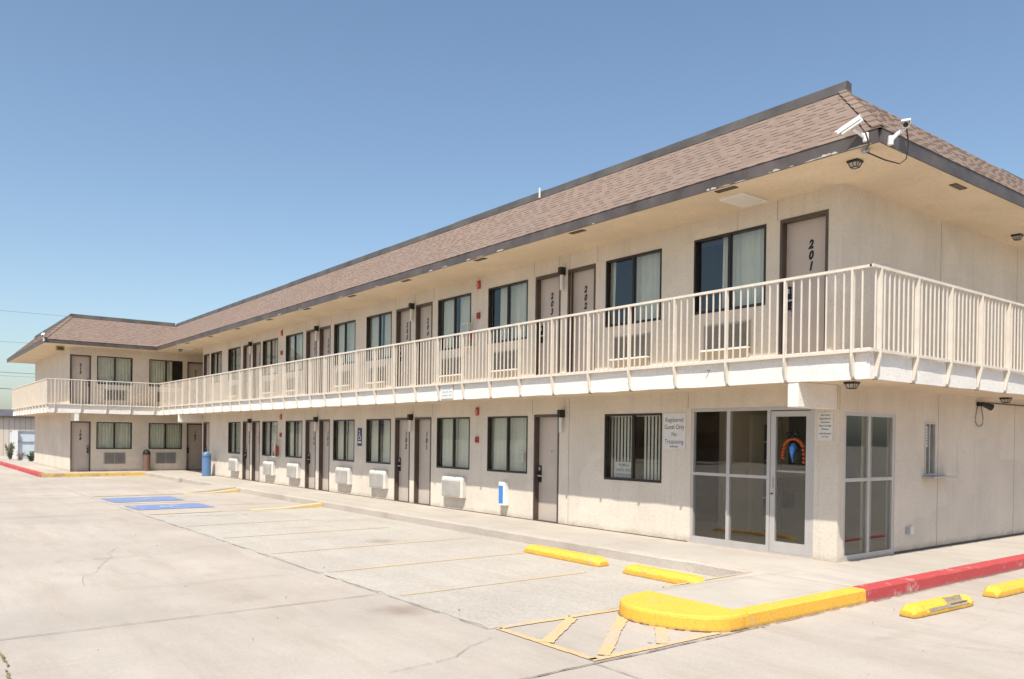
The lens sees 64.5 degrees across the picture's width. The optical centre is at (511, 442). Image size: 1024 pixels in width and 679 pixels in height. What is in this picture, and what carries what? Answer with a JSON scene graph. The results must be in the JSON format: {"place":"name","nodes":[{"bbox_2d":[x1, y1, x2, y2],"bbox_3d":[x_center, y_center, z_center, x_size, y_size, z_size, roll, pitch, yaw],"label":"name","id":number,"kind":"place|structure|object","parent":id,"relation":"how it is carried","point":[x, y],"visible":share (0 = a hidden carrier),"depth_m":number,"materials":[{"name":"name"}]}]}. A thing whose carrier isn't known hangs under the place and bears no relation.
{"place":"outdoors","nodes":[
{"label":"outdoors","id":0,"kind":"place"},
{"bbox_2d":[0,409,34,456],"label":"metal building","id":1,"kind":"structure","parent":0,"point":[9,421],"depth_m":56.60,"materials":[{"name":"metal"}]},
{"bbox_2d":[10,430,34,458],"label":"storage shed","id":2,"kind":"structure","parent":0,"point":[23,441],"depth_m":52.75,"materials":[{"name":"white paint"}]},
{"bbox_2d":[0,459,1023,678],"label":"ground","id":3,"kind":"structure","parent":0,"point":[141,577],"depth_m":7.84,"materials":[{"name":"concrete"}]},
{"bbox_2d":[0,653,11,678],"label":"weeds","id":4,"kind":"object","parent":3,"relation":"on","point":[3,659],"visible":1,"depth_m":6.36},
{"bbox_2d":[0,461,42,476],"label":"red curb","id":5,"kind":"structure","parent":3,"relation":"on","point":[25,470],"depth_m":36.78,"materials":[{"name":"paint"}]},
{"bbox_2d":[22,451,33,461],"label":"bush","id":6,"kind":"object","parent":3,"relation":"on","point":[31,457],"visible":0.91,"depth_m":46.43,"materials":[{"name":"green plant"}]},
{"bbox_2d":[40,472,143,476],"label":"yellow curb","id":7,"kind":"structure","parent":3,"relation":"on","point":[93,474],"depth_m":33.60,"materials":[{"name":"paint"}]},
{"bbox_2d":[100,496,213,509],"bbox_3d":[-9.392,1.579,21.334,1.830,0.001,4.100,0,0,-38],"label":"blue bay marking","id":8,"kind":"object","parent":3,"relation":"on","point":[165,506],"visible":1,"depth_m":20.88,"materials":[{"name":"paint"}]},
{"bbox_2d":[93,493,241,514],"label":"parking lines","id":9,"kind":"object","parent":3,"relation":"on","point":[172,513],"visible":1,"depth_m":19.39,"materials":[{"name":"paint"}]},
{"bbox_2d":[168,484,234,493],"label":"ramp","id":10,"kind":"structure","parent":3,"relation":"on","point":[208,488],"depth_m":25.75,"materials":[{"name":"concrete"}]},
{"bbox_2d":[184,488,238,493],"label":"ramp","id":11,"kind":"structure","parent":3,"relation":"on","point":[235,490],"depth_m":25.19,"materials":[{"name":"yellow paint"}]},
{"bbox_2d":[146,507,714,628],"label":"parking bays","id":12,"kind":"object","parent":3,"relation":"on","point":[591,589],"visible":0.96,"depth_m":11.66,"materials":[{"name":"concrete"}]},
{"bbox_2d":[196,519,585,594],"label":"parking lines","id":13,"kind":"object","parent":12,"relation":"on","point":[418,562],"visible":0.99,"depth_m":11.56,"materials":[{"name":"paint"}]},
{"bbox_2d":[524,545,608,566],"bbox_3d":[0.793,1.706,12.335,0.244,0.128,1.760,0,0,-37],"label":"wheel stop","id":14,"kind":"object","parent":12,"relation":"on","point":[574,556],"visible":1,"depth_m":12.14,"materials":[{"name":"yellow paint"}]},
{"bbox_2d":[623,564,705,583],"bbox_3d":[1.980,1.731,10.612,0.258,0.128,1.303,0,0,-38],"label":"wheel stop","id":15,"kind":"object","parent":12,"relation":"on","point":[660,574],"visible":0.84,"depth_m":10.52,"materials":[{"name":"yellow paint"}]},
{"bbox_2d":[144,472,769,576],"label":"curb","id":16,"kind":"structure","parent":3,"relation":"on","point":[687,565],"depth_m":14.23,"materials":[{"name":"concrete"}]},
{"bbox_2d":[5,477,1023,678],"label":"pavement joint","id":17,"kind":"object","parent":3,"relation":"on","point":[554,671],"visible":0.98,"depth_m":7.88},
{"bbox_2d":[495,608,719,660],"bbox_3d":[0.947,1.794,7.771,1.773,0.003,1.428,0,0,-38],"label":"hatched marking","id":18,"kind":"object","parent":3,"relation":"on","point":[607,647],"visible":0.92,"depth_m":7.51,"materials":[{"name":"paint"}]},
{"bbox_2d":[654,572,762,590],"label":"ramp","id":19,"kind":"structure","parent":3,"relation":"on","point":[749,574],"depth_m":10.11,"materials":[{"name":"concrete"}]},
{"bbox_2d":[662,572,748,587],"bbox_3d":[2.469,1.730,10.206,1.270,0.156,0.055,1,0,-18],"label":"ramp edge marking","id":20,"kind":"object","parent":19,"relation":"on","point":[706,579],"visible":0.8,"depth_m":10.23,"materials":[{"name":"paint"}]},
{"bbox_2d":[619,587,865,632],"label":"yellow curb","id":21,"kind":"structure","parent":3,"relation":"on","point":[652,608],"depth_m":8.18,"materials":[{"name":"paint"}]},
{"bbox_2d":[899,594,973,618],"bbox_3d":[4.667,1.778,8.889,1.281,0.125,0.208,0,0,-35],"label":"wheel stop","id":22,"kind":"object","parent":3,"relation":"on","point":[929,607],"visible":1,"depth_m":8.74,"materials":[{"name":"concrete"}]},
{"bbox_2d":[852,554,1023,601],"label":"red curb","id":23,"kind":"structure","parent":3,"relation":"on","point":[884,589],"depth_m":10.42,"materials":[{"name":"paint"}]},
{"bbox_2d":[983,578,1023,597],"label":"wheel stop","id":24,"kind":"object","parent":3,"relation":"on","point":[1006,589],"visible":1,"depth_m":9.79,"materials":[{"name":"yellow paint"}]},
{"bbox_2d":[0,456,1023,608],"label":"sidewalk","id":25,"kind":"structure","parent":0,"point":[735,593],"depth_m":12.05,"materials":[{"name":"concrete"}]},
{"bbox_2d":[4,442,14,458],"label":"bush","id":26,"kind":"object","parent":25,"relation":"on","point":[9,449],"visible":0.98,"depth_m":47.13,"materials":[{"name":"green plant"}]},
{"bbox_2d":[16,452,25,460],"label":"bush","id":27,"kind":"object","parent":25,"relation":"on","point":[20,456],"visible":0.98,"depth_m":46.56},
{"bbox_2d":[143,450,150,470],"bbox_3d":[-16.168,0.790,35.893,0.319,0.942,0.319,0,0,-38],"label":"trash bin","id":28,"kind":"object","parent":25,"relation":"on","point":[146,459],"visible":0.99,"depth_m":35.76,"materials":[{"name":"brown plastic"}]},
{"bbox_2d":[202,452,210,475],"bbox_3d":[-12.164,0.849,32.303,0.350,0.972,0.350,0,0,-38],"label":"trash bin","id":29,"kind":"object","parent":25,"relation":"on","point":[206,463],"visible":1,"depth_m":32.16,"materials":[{"name":"blue plastic"}]},
{"bbox_2d":[249,502,322,510],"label":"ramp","id":30,"kind":"structure","parent":25,"relation":"on","point":[314,505],"depth_m":20.25,"materials":[{"name":"yellow paint"}]},
{"bbox_2d":[6,80,1023,562],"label":"motel building","id":31,"kind":"structure","parent":25,"relation":"on","point":[744,340],"depth_m":14.46,"materials":[{"name":"paint"}]},
{"bbox_2d":[56,346,64,350],"bbox_3d":[-18.917,-3.933,33.965,0.310,0.180,0.166,0,0,-38],"label":"wall vent","id":32,"kind":"object","parent":31,"relation":"attached to","point":[60,348],"depth_m":33.92,"materials":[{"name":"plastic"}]},
{"bbox_2d":[70,421,90,471],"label":"door","id":33,"kind":"structure","parent":31,"relation":"in","point":[80,435],"depth_m":34.63,"materials":[{"name":"beige paint"}]},
{"bbox_2d":[70,354,90,403],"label":"door","id":34,"kind":"structure","parent":31,"relation":"in","point":[80,364],"depth_m":34.59,"materials":[{"name":"beige paint"}]},
{"bbox_2d":[96,422,131,448],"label":"window","id":35,"kind":"structure","parent":31,"relation":"in","point":[109,435],"depth_m":35.44,"materials":[{"name":"glass"}]},
{"bbox_2d":[97,356,132,385],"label":"window","id":36,"kind":"structure","parent":31,"relation":"in","point":[108,368],"depth_m":35.41,"materials":[{"name":"glass"}]},
{"bbox_2d":[148,423,181,448],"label":"window","id":37,"kind":"structure","parent":31,"relation":"in","point":[161,435],"depth_m":36.73,"materials":[{"name":"brown metal"}]},
{"bbox_2d":[149,359,182,387],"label":"window","id":38,"kind":"structure","parent":31,"relation":"in","point":[160,371],"depth_m":36.61,"materials":[{"name":"brown metal"}]},
{"bbox_2d":[186,423,201,469],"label":"door","id":39,"kind":"structure","parent":31,"relation":"in","point":[193,454],"depth_m":37.51,"materials":[{"name":"beige paint"}]},
{"bbox_2d":[187,362,202,403],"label":"door","id":40,"kind":"structure","parent":31,"relation":"in","point":[194,369],"depth_m":37.49,"materials":[{"name":"beige paint"}]},
{"bbox_2d":[203,422,208,452],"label":"door","id":41,"kind":"structure","parent":31,"relation":"in","point":[205,424],"depth_m":33.73,"materials":[{"name":"beige paint"}]},
{"bbox_2d":[203,354,208,375],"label":"door","id":42,"kind":"structure","parent":31,"relation":"in","point":[206,357],"depth_m":33.77,"materials":[{"name":"beige paint"}]},
{"bbox_2d":[211,351,221,382],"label":"window","id":43,"kind":"structure","parent":31,"relation":"in","point":[216,367],"depth_m":32.74,"materials":[{"name":"glass"}]},
{"bbox_2d":[228,422,239,453],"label":"window","id":44,"kind":"structure","parent":31,"relation":"in","point":[235,425],"depth_m":30.96,"materials":[{"name":"glass"}]},
{"bbox_2d":[228,346,240,380],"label":"window","id":45,"kind":"structure","parent":31,"relation":"in","point":[237,351],"depth_m":30.93,"materials":[{"name":"glass"}]},
{"bbox_2d":[242,421,249,479],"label":"door","id":46,"kind":"structure","parent":31,"relation":"in","point":[246,434],"depth_m":30.03,"materials":[{"name":"beige paint"}]},
{"bbox_2d":[243,345,250,398],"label":"door","id":47,"kind":"structure","parent":31,"relation":"in","point":[246,356],"depth_m":30.06,"materials":[{"name":"beige paint"}]},
{"bbox_2d":[247,419,251,430],"bbox_3d":[-9.497,-0.633,29.335,0.127,0.440,0.100,0,0,-38],"label":"wall light","id":48,"kind":"object","parent":31,"relation":"attached to","point":[249,421],"visible":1,"depth_m":29.30,"materials":[{"name":"black metal"}]},
{"bbox_2d":[251,421,259,480],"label":"door","id":49,"kind":"structure","parent":31,"relation":"in","point":[255,424],"depth_m":29.25,"materials":[{"name":"beige paint"}]},
{"bbox_2d":[252,342,260,398],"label":"door","id":50,"kind":"structure","parent":31,"relation":"in","point":[256,346],"depth_m":29.26,"materials":[{"name":"beige paint"}]},
{"bbox_2d":[262,421,276,455],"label":"window","id":51,"kind":"structure","parent":31,"relation":"in","point":[271,426],"depth_m":28.31,"materials":[{"name":"glass"}]},
{"bbox_2d":[262,338,277,375],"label":"window","id":52,"kind":"structure","parent":31,"relation":"in","point":[272,347],"depth_m":28.16,"materials":[{"name":"glass"}]},
{"bbox_2d":[272,441,280,456],"bbox_3d":[-7.914,0.220,27.223,0.197,0.540,0.280,0,0,-38],"label":"extinguisher cabinet","id":53,"kind":"object","parent":31,"relation":"attached to","point":[277,452],"visible":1,"depth_m":27.17,"materials":[{"name":"white metal"}]},
{"bbox_2d":[285,421,301,457],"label":"window","id":54,"kind":"structure","parent":31,"relation":"in","point":[290,429],"depth_m":26.71,"materials":[{"name":"brown metal"}]},
{"bbox_2d":[286,332,302,372],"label":"window","id":55,"kind":"structure","parent":31,"relation":"in","point":[296,340],"depth_m":26.48,"materials":[{"name":"glass"}]},
{"bbox_2d":[305,420,315,489],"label":"door","id":56,"kind":"structure","parent":31,"relation":"in","point":[310,435],"depth_m":25.54,"materials":[{"name":"beige paint"}]},
{"bbox_2d":[305,329,316,393],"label":"door","id":57,"kind":"structure","parent":31,"relation":"in","point":[311,345],"depth_m":25.51,"materials":[{"name":"beige paint"}]},
{"bbox_2d":[313,417,317,430],"bbox_3d":[-6.016,-0.561,24.835,0.127,0.440,0.100,0,0,-38],"label":"wall light","id":58,"kind":"object","parent":31,"relation":"attached to","point":[315,420],"visible":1,"depth_m":24.80,"materials":[{"name":"black metal"}]},
{"bbox_2d":[314,326,318,340],"bbox_3d":[-5.992,-3.341,24.834,0.127,0.440,0.100,0,0,-38],"label":"wall light","id":59,"kind":"object","parent":31,"relation":"attached to","point":[316,328],"visible":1,"depth_m":24.80,"materials":[{"name":"black metal"}]},
{"bbox_2d":[318,419,329,491],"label":"door","id":60,"kind":"structure","parent":31,"relation":"in","point":[324,425],"depth_m":24.73,"materials":[{"name":"beige paint"}]},
{"bbox_2d":[319,325,330,392],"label":"door","id":61,"kind":"structure","parent":31,"relation":"in","point":[324,332],"depth_m":24.77,"materials":[{"name":"beige paint"}]},
{"bbox_2d":[333,420,354,461],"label":"window","id":62,"kind":"structure","parent":31,"relation":"in","point":[342,424],"depth_m":23.64,"materials":[{"name":"grey metal"}]},
{"bbox_2d":[334,320,355,365],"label":"window","id":63,"kind":"structure","parent":31,"relation":"in","point":[347,330],"depth_m":23.61,"materials":[{"name":"glass"}]},
{"bbox_2d":[357,428,361,445],"bbox_3d":[-4.256,-0.155,22.650,0.012,0.500,0.260,0,0,-38],"label":"accessible sign","id":64,"kind":"object","parent":31,"relation":"attached to","point":[359,436],"visible":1,"depth_m":22.65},
{"bbox_2d":[366,419,390,463],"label":"window","id":65,"kind":"structure","parent":31,"relation":"in","point":[375,423],"depth_m":21.92,"materials":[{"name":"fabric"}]},
{"bbox_2d":[366,311,391,360],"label":"window","id":66,"kind":"structure","parent":31,"relation":"in","point":[376,320],"depth_m":22.03,"materials":[{"name":"glass"}]},
{"bbox_2d":[394,418,409,502],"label":"door","id":67,"kind":"structure","parent":31,"relation":"in","point":[401,459],"depth_m":21.01,"materials":[{"name":"beige paint"}]},
{"bbox_2d":[395,307,410,386],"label":"door","id":68,"kind":"structure","parent":31,"relation":"in","point":[403,323],"depth_m":21.00,"materials":[{"name":"beige paint"}]},
{"bbox_2d":[407,414,412,431],"bbox_3d":[-2.559,-0.489,20.366,0.127,0.440,0.100,0,0,-38],"label":"wall light","id":69,"kind":"object","parent":31,"relation":"attached to","point":[409,417],"visible":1,"depth_m":20.33,"materials":[{"name":"black metal"}]},
{"bbox_2d":[408,303,414,320],"bbox_3d":[-2.523,-3.269,20.349,0.127,0.440,0.100,0,0,-38],"label":"wall light","id":70,"kind":"object","parent":31,"relation":"attached to","point":[411,306],"visible":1,"depth_m":20.32,"materials":[{"name":"black metal"}]},
{"bbox_2d":[414,417,430,505],"bbox_3d":[-2.143,0.457,20.059,0.178,2.154,0.776,0,0,-38],"label":"door","id":71,"kind":"structure","parent":31,"relation":"in","point":[422,432],"depth_m":20.21,"materials":[{"name":"beige paint"}]},
{"bbox_2d":[415,301,432,384],"bbox_3d":[-2.112,-2.368,20.049,0.178,2.113,0.776,0,0,-38],"label":"door","id":72,"kind":"structure","parent":31,"relation":"in","point":[424,312],"depth_m":20.18,"materials":[{"name":"beige paint"}]},
{"bbox_2d":[441,384,452,398],"bbox_3d":[-1.399,-1.086,17.398,0.007,0.300,0.480,0,0,-38],"label":"walkway notice","id":73,"kind":"object","parent":31,"relation":"attached to","point":[446,391],"visible":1,"depth_m":17.39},
{"bbox_2d":[436,417,469,469],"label":"window","id":74,"kind":"structure","parent":31,"relation":"in","point":[455,430],"depth_m":19.09,"materials":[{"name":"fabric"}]},
{"bbox_2d":[438,293,470,350],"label":"window","id":75,"kind":"structure","parent":31,"relation":"in","point":[450,305],"depth_m":19.26,"materials":[{"name":"glass"}]},
{"bbox_2d":[460,322,474,347],"bbox_3d":[-1.002,-2.417,18.316,0.197,0.540,0.280,0,0,-38],"label":"extinguisher cabinet","id":76,"kind":"object","parent":31,"relation":"attached to","point":[470,326],"visible":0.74,"depth_m":18.26,"materials":[{"name":"white metal"}]},
{"bbox_2d":[476,280,480,288],"bbox_3d":[-0.754,-3.522,18.123,0.057,0.180,0.110,0,0,-38],"label":"fire alarm","id":77,"kind":"object","parent":31,"relation":"attached to","point":[478,284],"visible":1,"depth_m":18.09,"materials":[{"name":"red plastic"}]},
{"bbox_2d":[498,482,508,505],"bbox_3d":[-0.179,1.091,17.276,0.126,0.500,0.220,0,0,-38],"label":"wall box","id":78,"kind":"object","parent":31,"relation":"attached to","point":[503,493],"visible":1,"depth_m":17.20,"materials":[{"name":"white paint"}]},
{"bbox_2d":[487,416,527,473],"bbox_3d":[-0.032,0.067,17.368,0.214,1.310,1.510,0,0,-38],"label":"window","id":79,"kind":"structure","parent":31,"relation":"in","point":[506,435],"depth_m":17.46,"materials":[{"name":"grey metal"}]},
{"bbox_2d":[488,280,527,343],"bbox_3d":[-0.004,-2.741,17.361,0.215,1.335,1.437,0,0,-38],"label":"window","id":80,"kind":"structure","parent":31,"relation":"in","point":[514,296],"depth_m":17.35,"materials":[{"name":"glass"}]},
{"bbox_2d":[518,451,523,462],"bbox_3d":[0.179,0.307,17.023,0.003,0.240,0.200,0,0,-38],"label":"paper notice","id":81,"kind":"object","parent":31,"relation":"attached to","point":[520,456],"visible":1,"depth_m":17.02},
{"bbox_2d":[533,414,558,523],"bbox_3d":[0.745,0.517,16.326,0.178,2.154,0.776,0,0,-38],"label":"door","id":82,"kind":"structure","parent":31,"relation":"in","point":[546,427],"depth_m":16.44,"materials":[{"name":"beige paint"}]},
{"bbox_2d":[534,272,560,374],"bbox_3d":[0.775,-2.308,16.316,0.178,2.113,0.776,0,0,-38],"label":"door","id":83,"kind":"structure","parent":31,"relation":"in","point":[547,287],"depth_m":16.44,"materials":[{"name":"beige paint"}]},
{"bbox_2d":[557,410,564,431],"bbox_3d":[0.953,-0.416,15.826,0.127,0.440,0.100,0,0,-38],"label":"wall light","id":84,"kind":"object","parent":31,"relation":"attached to","point":[561,414],"visible":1,"depth_m":15.79,"materials":[{"name":"black metal"}]},
{"bbox_2d":[558,267,565,289],"bbox_3d":[0.970,-3.196,15.833,0.127,0.440,0.100,0,0,-38],"label":"wall light","id":85,"kind":"object","parent":31,"relation":"attached to","point":[561,271],"visible":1,"depth_m":15.80,"materials":[{"name":"black metal"}]},
{"bbox_2d":[567,263,595,371],"bbox_3d":[1.381,-2.295,15.533,0.178,2.113,0.776,0,0,-38],"label":"door","id":86,"kind":"structure","parent":31,"relation":"in","point":[581,296],"depth_m":15.64,"materials":[{"name":"beige paint"}]},
{"bbox_2d":[614,462,630,477],"bbox_3d":[2.032,0.495,14.729,0.007,0.280,0.500,0,0,-38],"label":"surveillance sign","id":87,"kind":"object","parent":31,"relation":"attached to","point":[622,469],"visible":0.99,"depth_m":14.75,"materials":[{"name":"paper"}]},
{"bbox_2d":[604,413,661,482],"bbox_3d":[2.208,0.087,14.466,0.206,1.197,1.400,0,0,-38],"label":"window","id":88,"kind":"structure","parent":31,"relation":"in","point":[607,416],"depth_m":14.42,"materials":[{"name":"brown metal"}]},
{"bbox_2d":[605,248,661,327],"bbox_3d":[2.223,-2.694,14.484,0.216,1.335,1.460,0,0,-38],"label":"window","id":89,"kind":"structure","parent":31,"relation":"in","point":[646,266],"depth_m":14.43,"materials":[{"name":"brown metal"}]},
{"bbox_2d":[663,413,685,448],"bbox_3d":[2.729,-0.190,13.626,0.008,0.600,0.480,0,0,-38],"label":"warning sign","id":90,"kind":"object","parent":31,"relation":"attached to","point":[674,435],"visible":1,"depth_m":13.62,"materials":[{"name":"white"}]},
{"bbox_2d":[693,224,766,314],"bbox_3d":[3.516,-2.667,12.812,0.215,1.335,1.462,0,0,-38],"label":"window","id":91,"kind":"structure","parent":31,"relation":"in","point":[744,250],"depth_m":12.76,"materials":[{"name":"brown metal"}]},
{"bbox_2d":[719,192,767,207],"bbox_3d":[3.440,-3.603,12.067,0.600,0.035,0.430,0,0,-38],"label":"square ceiling light","id":92,"kind":"object","parent":31,"relation":"attached to","point":[742,199],"visible":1,"depth_m":12.02,"materials":[{"name":"white paint"}]},
{"bbox_2d":[690,406,814,558],"bbox_3d":[3.654,0.554,12.495,0.065,2.186,2.236,0,0,-38],"label":"storefront window","id":93,"kind":"structure","parent":31,"relation":"in","point":[727,542],"depth_m":12.75,"materials":[{"name":"metal"}]},
{"bbox_2d":[748,415,782,531],"bbox_3d":[4.735,0.572,15.138,0.940,2.150,0.060,0,0,-38],"label":"inner door","id":94,"kind":"structure","parent":31,"relation":"in","point":[758,423],"depth_m":15.00,"materials":[{"name":"glass"}]},
{"bbox_2d":[769,411,810,556],"bbox_3d":[4.093,0.587,11.921,0.103,2.098,0.666,0,0,-38],"label":"glass door","id":95,"kind":"structure","parent":31,"relation":"in","point":[774,546],"depth_m":12.00,"materials":[{"name":"metal"}]},
{"bbox_2d":[781,430,805,465],"bbox_3d":[4.148,0.079,11.940,0.127,0.520,0.410,0,0,-38],"label":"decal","id":96,"kind":"object","parent":31,"relation":"attached to","point":[795,453],"visible":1,"depth_m":11.89,"materials":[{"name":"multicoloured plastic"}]},
{"bbox_2d":[788,416,805,464],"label":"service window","id":97,"kind":"structure","parent":31,"relation":"in","point":[798,423],"depth_m":15.10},
{"bbox_2d":[778,209,828,354],"bbox_3d":[4.275,-2.235,11.792,0.178,2.113,0.776,0,0,-38],"label":"door","id":98,"kind":"structure","parent":31,"relation":"in","point":[803,238],"depth_m":11.84,"materials":[{"name":"beige paint"}]},
{"bbox_2d":[818,412,832,440],"bbox_3d":[4.418,-0.225,11.443,0.007,0.400,0.230,0,0,-38],"label":"sign","id":99,"kind":"object","parent":31,"relation":"attached to","point":[825,426],"visible":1,"depth_m":11.44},
{"bbox_2d":[844,381,859,388],"bbox_3d":[4.466,-0.749,10.662,0.154,0.093,0.154,0,0,-38],"label":"ceiling lantern","id":100,"kind":"object","parent":31,"relation":"attached to","point":[852,385],"visible":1,"depth_m":10.62,"materials":[{"name":"glass"}]},
{"bbox_2d":[835,115,869,149],"bbox_3d":[4.118,-3.739,9.802,0.406,0.355,0.259,1,0,3],"label":"security camera","id":101,"kind":"object","parent":31,"relation":"attached to","point":[851,125],"visible":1,"depth_m":9.76,"materials":[{"name":"white plastic"}]},
{"bbox_2d":[846,158,863,169],"bbox_3d":[4.380,-3.551,10.361,0.154,0.093,0.154,0,0,-38],"label":"ceiling lantern","id":102,"kind":"object","parent":31,"relation":"attached to","point":[856,163],"visible":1,"depth_m":10.33,"materials":[{"name":"black metal"}]},
{"bbox_2d":[861,147,869,153],"bbox_3d":[4.325,-3.571,9.926,0.100,0.049,0.100,0,0,-38],"label":"junction box","id":103,"kind":"object","parent":31,"relation":"attached to","point":[863,151],"visible":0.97,"depth_m":9.89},
{"bbox_2d":[843,411,894,559],"bbox_3d":[5.196,0.615,11.852,1.420,2.095,0.065,0,0,-38],"label":"storefront window","id":104,"kind":"structure","parent":31,"relation":"in","point":[866,479],"depth_m":11.83,"materials":[{"name":"glass"}]},
{"bbox_2d":[866,118,910,163],"bbox_3d":[4.564,-3.657,9.850,0.492,0.563,0.279,1,0,27],"label":"security camera","id":105,"kind":"object","parent":31,"relation":"attached to","point":[905,123],"visible":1,"depth_m":9.76,"materials":[{"name":"white plastic"}]},
{"bbox_2d":[906,526,913,534],"bbox_3d":[6.135,1.361,12.510,0.170,0.120,0.048,0,0,-38],"label":"wall outlet","id":106,"kind":"object","parent":31,"relation":"attached to","point":[910,530],"depth_m":12.50,"materials":[{"name":"white plastic"}]},
{"bbox_2d":[922,422,956,478],"bbox_3d":[6.807,0.122,12.954,0.780,0.890,0.260,0,0,-38],"label":"night window","id":107,"kind":"structure","parent":31,"relation":"in","point":[930,450],"depth_m":12.95,"materials":[{"name":"metal"}]},
{"bbox_2d":[975,402,1023,426],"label":"spotlight","id":108,"kind":"object","parent":31,"relation":"attached to","point":[988,406],"visible":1,"depth_m":13.92,"materials":[{"name":"black metal"}]},
{"bbox_2d":[999,397,1012,402],"bbox_3d":[8.421,-0.718,13.835,0.154,0.093,0.154,0,0,-38],"label":"ceiling lantern","id":109,"kind":"object","parent":31,"relation":"attached to","point":[1005,399],"visible":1,"depth_m":13.80,"materials":[{"name":"black metal"}]},
{"bbox_2d":[1011,233,1023,240],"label":"ceiling lantern","id":110,"kind":"object","parent":31,"relation":"attached to","point":[1017,237],"visible":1,"depth_m":13.89,"materials":[{"name":"black metal"}]},
{"bbox_2d":[0,0,1023,409],"label":"sky","id":111,"kind":"structure","parent":0,"point":[170,161],"materials":[{"name":"blue"}]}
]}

